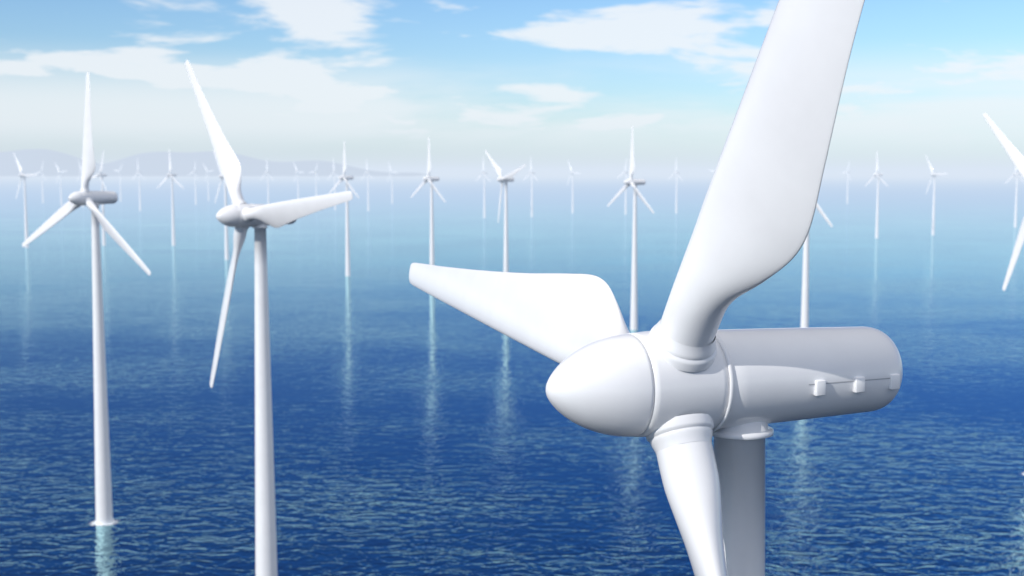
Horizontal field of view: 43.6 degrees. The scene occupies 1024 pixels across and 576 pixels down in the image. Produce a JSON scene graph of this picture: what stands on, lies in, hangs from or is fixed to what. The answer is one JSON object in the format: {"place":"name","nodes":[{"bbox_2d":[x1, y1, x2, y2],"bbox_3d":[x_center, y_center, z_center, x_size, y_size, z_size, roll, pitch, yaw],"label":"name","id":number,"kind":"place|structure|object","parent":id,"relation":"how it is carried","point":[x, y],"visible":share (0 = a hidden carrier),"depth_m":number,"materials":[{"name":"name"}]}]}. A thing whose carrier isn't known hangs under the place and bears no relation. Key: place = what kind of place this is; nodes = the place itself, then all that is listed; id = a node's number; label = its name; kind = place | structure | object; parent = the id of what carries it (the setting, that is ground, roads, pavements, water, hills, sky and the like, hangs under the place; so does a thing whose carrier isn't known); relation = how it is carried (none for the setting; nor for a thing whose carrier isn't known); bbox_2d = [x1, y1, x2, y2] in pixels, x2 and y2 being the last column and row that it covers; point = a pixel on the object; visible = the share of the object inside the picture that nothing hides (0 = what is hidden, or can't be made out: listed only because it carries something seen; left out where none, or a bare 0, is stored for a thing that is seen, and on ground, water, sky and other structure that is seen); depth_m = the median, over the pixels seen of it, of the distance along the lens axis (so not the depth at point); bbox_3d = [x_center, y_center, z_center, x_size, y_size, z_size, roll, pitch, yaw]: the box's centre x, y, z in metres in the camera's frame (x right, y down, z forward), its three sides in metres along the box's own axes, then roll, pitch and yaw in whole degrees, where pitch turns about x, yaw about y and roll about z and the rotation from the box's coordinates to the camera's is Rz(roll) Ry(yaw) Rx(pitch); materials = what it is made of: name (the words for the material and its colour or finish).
{"place":"outdoors","nodes":[
{"label":"outdoors","id":0,"kind":"place"},
{"bbox_2d":[0,149,426,175],"bbox_3d":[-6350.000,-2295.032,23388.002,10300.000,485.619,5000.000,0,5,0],"label":"mountains","id":1,"kind":"structure","parent":0,"point":[30,161],"depth_m":21706.43,"materials":[{"name":"blue"}]},
{"bbox_2d":[0,170,1023,575],"bbox_3d":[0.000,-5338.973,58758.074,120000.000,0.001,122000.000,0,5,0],"label":"sea water","id":2,"kind":"structure","parent":0,"point":[418,432],"depth_m":662.21,"materials":[{"name":"blue liquid"}]},
{"bbox_2d":[13,153,36,247],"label":"wind turbine","id":3,"kind":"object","parent":2,"relation":"in","point":[21,175],"depth_m":1860.45,"materials":[{"name":"white paint"}]},
{"bbox_2d":[35,163,44,202],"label":"wind turbine","id":4,"kind":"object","parent":2,"relation":"on","point":[41,171],"depth_m":4321.07,"materials":[{"name":"white paint"}]},
{"bbox_2d":[55,163,65,205],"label":"wind turbine","id":5,"kind":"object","parent":2,"relation":"on","point":[60,172],"depth_m":4019.94,"materials":[{"name":"white paint"}]},
{"bbox_2d":[22,72,150,524],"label":"turbine","id":6,"kind":"object","parent":2,"relation":"in","point":[88,198],"visible":0.98,"depth_m":407.81,"materials":[{"name":"white paint"}]},
{"bbox_2d":[91,150,106,245],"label":"wind turbine","id":7,"kind":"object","parent":2,"relation":"in","point":[100,175],"depth_m":1910.43,"materials":[{"name":"white paint"}]},
{"bbox_2d":[90,519,118,526],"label":"sea foam","id":8,"kind":"object","parent":2,"relation":"on","point":[92,522],"visible":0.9,"depth_m":413.52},
{"bbox_2d":[115,163,122,201],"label":"wind turbine","id":9,"kind":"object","parent":2,"relation":"in","point":[119,171],"depth_m":4522.42,"materials":[{"name":"white paint"}]},
{"bbox_2d":[132,158,143,210],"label":"wind turbine","id":10,"kind":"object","parent":2,"relation":"in","point":[137,172],"depth_m":3487.38,"materials":[{"name":"white paint"}]},
{"bbox_2d":[157,149,183,245],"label":"wind turbine","id":11,"kind":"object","parent":2,"relation":"in","point":[172,204],"depth_m":1910.79,"materials":[{"name":"white paint"}]},
{"bbox_2d":[189,160,197,204],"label":"wind turbine","id":12,"kind":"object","parent":2,"relation":"in","point":[194,171],"depth_m":4120.04,"materials":[{"name":"white paint"}]},
{"bbox_2d":[203,164,212,200],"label":"wind turbine","id":13,"kind":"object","parent":2,"relation":"in","point":[208,181],"depth_m":4622.52,"materials":[{"name":"white paint"}]},
{"bbox_2d":[213,149,228,259],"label":"wind turbine","id":14,"kind":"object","parent":2,"relation":"in","point":[226,229],"depth_m":1611.30,"materials":[{"name":"white paint"}]},
{"bbox_2d":[260,158,272,203],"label":"wind turbine","id":15,"kind":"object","parent":2,"relation":"in","point":[266,172],"depth_m":3385.28,"materials":[{"name":"white paint"}]},
{"bbox_2d":[185,60,352,575],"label":"turbine","id":16,"kind":"object","parent":2,"relation":"in","point":[240,215],"visible":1,"depth_m":253.62,"materials":[{"name":"white paint"}]},
{"bbox_2d":[293,161,301,198],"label":"wind turbine","id":17,"kind":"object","parent":2,"relation":"in","point":[298,178],"depth_m":4019.47,"materials":[{"name":"white paint"}]},
{"bbox_2d":[309,162,318,195],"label":"wind turbine","id":18,"kind":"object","parent":2,"relation":"in","point":[315,171],"depth_m":4521.67,"materials":[{"name":"white paint"}]},
{"bbox_2d":[327,160,338,209],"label":"wind turbine","id":19,"kind":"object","parent":2,"relation":"in","point":[334,181],"depth_m":3576.57,"materials":[{"name":"white paint"}]},
{"bbox_2d":[329,141,358,275],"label":"wind turbine","id":20,"kind":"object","parent":2,"relation":"in","point":[347,254],"depth_m":1364.80,"materials":[{"name":"white paint"}]},
{"bbox_2d":[361,158,371,210],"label":"wind turbine","id":21,"kind":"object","parent":2,"relation":"in","point":[366,172],"depth_m":3488.08,"materials":[{"name":"white paint"}]},
{"bbox_2d":[387,162,396,203],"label":"wind turbine","id":22,"kind":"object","parent":2,"relation":"in","point":[392,184],"depth_m":4221.66,"materials":[{"name":"white paint"}]},
{"bbox_2d":[411,137,445,264],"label":"wind turbine","id":23,"kind":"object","parent":2,"relation":"on","point":[429,179],"depth_m":1196.30,"materials":[{"name":"white paint"}]},
{"bbox_2d":[476,160,490,217],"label":"wind turbine","id":24,"kind":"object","parent":2,"relation":"on","point":[484,210],"depth_m":2985.36,"materials":[{"name":"white paint"}]},
{"bbox_2d":[485,150,525,271],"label":"wind turbine","id":25,"kind":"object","parent":2,"relation":"in","point":[507,178],"depth_m":1131.03,"materials":[{"name":"white paint"}]},
{"bbox_2d":[523,164,537,216],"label":"wind turbine","id":26,"kind":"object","parent":2,"relation":"on","point":[531,173],"depth_m":3055.53,"materials":[{"name":"white paint"}]},
{"bbox_2d":[567,159,579,212],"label":"wind turbine","id":27,"kind":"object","parent":2,"relation":"on","point":[571,172],"depth_m":3317.53,"materials":[{"name":"white paint"}]},
{"bbox_2d":[617,163,628,214],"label":"wind turbine","id":28,"kind":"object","parent":2,"relation":"on","point":[624,172],"depth_m":3217.59,"materials":[{"name":"white paint"}]},
{"bbox_2d":[607,126,653,329],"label":"wind turbine","id":29,"kind":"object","parent":2,"relation":"on","point":[632,182],"depth_m":906.44,"materials":[{"name":"white paint"}]},
{"bbox_2d":[409,0,902,575],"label":"turbine","id":30,"kind":"object","parent":2,"relation":"in","point":[681,382],"visible":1,"depth_m":53.60,"materials":[{"name":"white paint"}]},
{"bbox_2d":[668,164,682,213],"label":"wind turbine","id":31,"kind":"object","parent":2,"relation":"on","point":[676,173],"depth_m":3296.02,"materials":[{"name":"white paint"}]},
{"bbox_2d":[800,203,832,327],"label":"wind turbine","id":32,"kind":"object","parent":2,"relation":"on","point":[805,302],"depth_m":767.06,"materials":[{"name":"white paint"}]},
{"bbox_2d":[841,161,850,203],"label":"wind turbine","id":33,"kind":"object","parent":2,"relation":"on","point":[847,171],"depth_m":4220.36,"materials":[{"name":"white paint"}]},
{"bbox_2d":[865,156,887,237],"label":"wind turbine","id":34,"kind":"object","parent":2,"relation":"on","point":[877,210],"depth_m":2111.62,"materials":[{"name":"white paint"}]},
{"bbox_2d":[926,156,947,234],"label":"wind turbine","id":35,"kind":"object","parent":2,"relation":"on","point":[932,174],"depth_m":2213.30,"materials":[{"name":"white paint"}]},
{"bbox_2d":[983,113,1023,290],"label":"turbine","id":36,"kind":"object","parent":2,"relation":"in","point":[1015,155],"visible":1,"depth_m":477.42,"materials":[{"name":"white paint"}]},
{"bbox_2d":[1005,166,1023,226],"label":"wind turbine","id":37,"kind":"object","parent":2,"relation":"on","point":[1015,214],"depth_m":2514.51,"materials":[{"name":"white paint"}]},
{"bbox_2d":[0,0,1023,169],"label":"sky","id":38,"kind":"structure","parent":0,"point":[543,84],"materials":[{"name":"blue"}]}
]}

